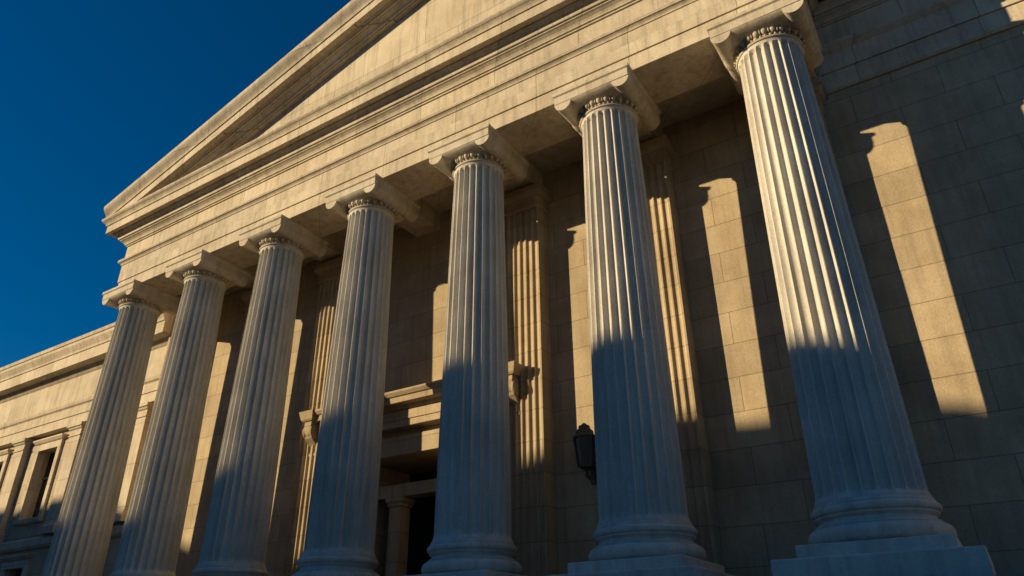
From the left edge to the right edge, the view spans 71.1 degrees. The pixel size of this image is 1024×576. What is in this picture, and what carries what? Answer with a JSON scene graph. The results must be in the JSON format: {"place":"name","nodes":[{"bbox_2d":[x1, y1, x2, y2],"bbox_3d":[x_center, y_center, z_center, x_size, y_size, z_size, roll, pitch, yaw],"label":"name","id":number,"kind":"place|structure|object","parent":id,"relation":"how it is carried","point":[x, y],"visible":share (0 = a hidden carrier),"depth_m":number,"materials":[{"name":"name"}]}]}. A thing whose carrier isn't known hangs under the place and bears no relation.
{"place":"outdoors","nodes":[
{"label":"outdoors","id":0,"kind":"place"},
{"bbox_2d":[0,313,173,575],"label":"wing wall","id":1,"kind":"structure","parent":0,"point":[49,391],"depth_m":30.65,"materials":[{"name":"beige stone"}]},
{"bbox_2d":[0,452,55,575],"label":"wing windows","id":2,"kind":"structure","parent":1,"relation":"in","point":[42,491],"depth_m":30.69,"materials":[{"name":"black glass"}]},
{"bbox_2d":[0,430,120,575],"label":"window trim","id":3,"kind":"structure","parent":1,"relation":"attached to","point":[37,561],"depth_m":29.63,"materials":[{"name":"beige stone"}]},
{"bbox_2d":[110,573,168,575],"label":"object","id":4,"kind":"structure","parent":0,"point":[131,574],"depth_m":18.55,"materials":[{"name":"stone"}]},
{"bbox_2d":[110,277,225,575],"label":"column shaft","id":5,"kind":"object","parent":4,"relation":"on","point":[151,536],"visible":0.99,"depth_m":20.45,"materials":[{"name":"beige stone"}]},
{"bbox_2d":[165,249,250,290],"bbox_3d":[-9.961,-0.342,23.384,1.870,0.648,1.870,-17,-31,29],"label":"column capital","id":6,"kind":"object","parent":5,"relation":"on","point":[206,264],"visible":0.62,"depth_m":22.87,"materials":[{"name":"beige stone"}]},
{"bbox_2d":[0,0,350,367],"label":"sky","id":7,"kind":"structure","parent":0,"point":[94,94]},
{"bbox_2d":[191,564,268,575],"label":"column base","id":8,"kind":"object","parent":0,"point":[224,570],"depth_m":16.79,"materials":[{"name":"stone"}]},
{"bbox_2d":[197,245,302,567],"bbox_3d":[-6.887,2.928,19.506,1.630,8.790,1.630,5,-28,-11],"label":"column shaft","id":9,"kind":"object","parent":8,"relation":"on","point":[237,527],"visible":0.96,"depth_m":18.67,"materials":[{"name":"beige stone"}]},
{"bbox_2d":[239,214,328,261],"bbox_3d":[-6.920,-1.255,21.646,1.870,0.648,1.870,-17,-31,29],"label":"column capital","id":10,"kind":"object","parent":9,"relation":"on","point":[280,229],"visible":0.66,"depth_m":21.13,"materials":[{"name":"beige stone"}]},
{"bbox_2d":[292,553,379,575],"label":"column base","id":11,"kind":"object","parent":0,"point":[333,564],"depth_m":15.01,"materials":[{"name":"stone"}]},
{"bbox_2d":[302,207,394,556],"bbox_3d":[-3.846,2.015,17.768,1.630,8.790,1.630,22,-35,-37],"label":"column shaft","id":12,"kind":"object","parent":11,"relation":"on","point":[342,512],"visible":0.99,"depth_m":16.88,"materials":[{"name":"beige stone"}]},
{"bbox_2d":[325,173,420,224],"bbox_3d":[-3.878,-2.168,19.908,1.870,0.648,1.870,-17,-31,29],"label":"column capital","id":13,"kind":"object","parent":12,"relation":"on","point":[376,190],"visible":0.67,"depth_m":19.38,"materials":[{"name":"beige stone"}]},
{"bbox_2d":[996,574,1023,575],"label":"entrance steps","id":14,"kind":"structure","parent":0,"point":[1012,575],"depth_m":8.46,"materials":[{"name":"stone"}]},
{"bbox_2d":[406,569,525,575],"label":"column plinth","id":15,"kind":"structure","parent":14,"relation":"on","point":[483,572],"depth_m":12.79,"materials":[{"name":"stone"}]},
{"bbox_2d":[421,538,522,574],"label":"column base","id":16,"kind":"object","parent":15,"relation":"on","point":[457,554],"depth_m":13.23,"materials":[{"name":"stone"}]},
{"bbox_2d":[431,161,512,542],"bbox_3d":[-0.804,1.103,16.030,1.630,8.790,1.630,-17,-31,29],"label":"column shaft","id":17,"kind":"object","parent":16,"relation":"on","point":[473,491],"visible":0.98,"depth_m":15.10,"materials":[{"name":"beige stone"}]},
{"bbox_2d":[427,123,529,180],"bbox_3d":[-0.837,-3.080,18.170,1.870,0.648,1.870,-17,-31,29],"label":"column capital","id":18,"kind":"object","parent":17,"relation":"on","point":[488,142],"visible":0.68,"depth_m":17.64,"materials":[{"name":"beige stone"}]},
{"bbox_2d":[545,554,734,575],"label":"column plinth","id":19,"kind":"structure","parent":14,"relation":"on","point":[676,565],"depth_m":11.03,"materials":[{"name":"stone"}]},
{"bbox_2d":[589,519,705,560],"bbox_3d":[2.269,4.370,12.154,1.950,0.600,1.950,-17,-31,29],"label":"column base","id":20,"kind":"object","parent":19,"relation":"on","point":[625,539],"depth_m":11.49,"materials":[{"name":"stone"}]},
{"bbox_2d":[581,106,692,526],"bbox_3d":[2.237,0.190,14.292,1.630,8.790,1.630,5,-28,-11],"label":"column shaft","id":21,"kind":"object","parent":20,"relation":"on","point":[639,470],"visible":0.96,"depth_m":13.32,"materials":[{"name":"beige stone"}]},
{"bbox_2d":[552,62,660,137],"bbox_3d":[2.205,-3.993,16.432,1.870,0.648,1.870,-17,-31,29],"label":"column capital","id":22,"kind":"object","parent":21,"relation":"on","point":[621,85],"visible":0.68,"depth_m":15.90,"materials":[{"name":"beige stone"}]},
{"bbox_2d":[770,533,996,575],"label":"column plinth","id":23,"kind":"structure","parent":14,"relation":"on","point":[939,555],"depth_m":9.18,"materials":[{"name":"stone"}]},
{"bbox_2d":[808,493,956,543],"bbox_3d":[5.311,3.457,10.416,1.950,0.600,1.950,-17,-31,29],"label":"column base","id":24,"kind":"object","parent":23,"relation":"on","point":[871,517],"depth_m":9.77,"materials":[{"name":"stone"}]},
{"bbox_2d":[738,36,933,506],"bbox_3d":[5.279,-0.723,12.554,1.630,8.790,1.630,13,-30,-24],"label":"column shaft","id":25,"kind":"object","parent":24,"relation":"on","point":[857,434],"visible":0.98,"depth_m":11.56,"materials":[{"name":"beige stone"}]},
{"bbox_2d":[706,0,822,94],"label":"column capital","id":26,"kind":"object","parent":25,"relation":"on","point":[734,38],"visible":0.73,"depth_m":14.20,"materials":[{"name":"beige stone"}]},
{"bbox_3d":[-12.938,8.933,20.844,1.950,0.600,1.950,-17,-31,29],"label":"fluted column","id":27,"kind":"object","parent":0,"visible":0},
{"bbox_2d":[42,304,158,575],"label":"column shaft","id":28,"kind":"object","parent":27,"relation":"on","point":[82,535],"visible":1,"depth_m":22.28,"materials":[{"name":"beige stone"}]},
{"bbox_2d":[102,279,180,317],"bbox_3d":[-13.003,0.570,25.122,1.870,0.648,1.870,-17,-31,29],"label":"column capital","id":29,"kind":"object","parent":28,"relation":"on","point":[137,292],"visible":0.69,"depth_m":24.61,"materials":[{"name":"beige stone"}]},
{"label":"ground","id":30,"kind":"structure","parent":0,"visible":0},
{"bbox_2d":[151,24,1023,575],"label":"wall","id":31,"kind":"structure","parent":30,"relation":"on","point":[929,154],"depth_m":14.72,"materials":[{"name":"beige stone"}]},
{"bbox_2d":[313,379,441,575],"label":"door surround","id":32,"kind":"object","parent":31,"relation":"attached to","point":[412,407],"visible":0.22,"depth_m":19.00,"materials":[{"name":"beige stone"}]},
{"bbox_2d":[299,361,522,456],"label":"door consoles","id":33,"kind":"object","parent":32,"relation":"attached to","point":[311,427],"depth_m":17.39,"materials":[{"name":"beige stone"}]},
{"bbox_2d":[407,471,436,574],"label":"entrance door","id":34,"kind":"structure","parent":31,"relation":"attached to","point":[421,523],"depth_m":20.20,"materials":[{"name":"brown metal"}]},
{"bbox_2d":[117,0,818,316],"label":"architrave","id":35,"kind":"object","parent":31,"relation":"attached to","point":[674,59],"visible":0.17,"depth_m":18.01,"materials":[{"name":"stone"}]},
{"bbox_2d":[102,0,823,295],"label":"frieze and cornice","id":36,"kind":"object","parent":35,"relation":"on","point":[515,48],"visible":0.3,"depth_m":19.42,"materials":[{"name":"stone"}]},
{"bbox_2d":[104,0,423,216],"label":"raking cornice","id":37,"kind":"structure","parent":36,"relation":"on","point":[335,42],"depth_m":23.34,"materials":[{"name":"stone"}]},
{"bbox_2d":[242,0,517,145],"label":"tympanum","id":38,"kind":"object","parent":36,"relation":"on","point":[423,25],"visible":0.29,"depth_m":21.41,"materials":[{"name":"stone"}]},
{"bbox_2d":[220,76,848,575],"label":"pilasters","id":39,"kind":"object","parent":31,"relation":"attached to","point":[534,492],"visible":0.38,"depth_m":16.90,"materials":[{"name":"beige stone"}]},
{"bbox_2d":[572,423,596,484],"bbox_3d":[1.654,3.619,15.783,0.471,1.272,0.688,-17,-31,29],"label":"wall lantern","id":40,"kind":"object","parent":31,"relation":"attached to","point":[583,437],"depth_m":15.65,"materials":[{"name":"brown metal"}]},
{"bbox_2d":[813,0,1023,94],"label":"wall entablature","id":41,"kind":"structure","parent":31,"relation":"on","point":[861,41],"depth_m":15.83,"materials":[{"name":"stone"}]}
]}

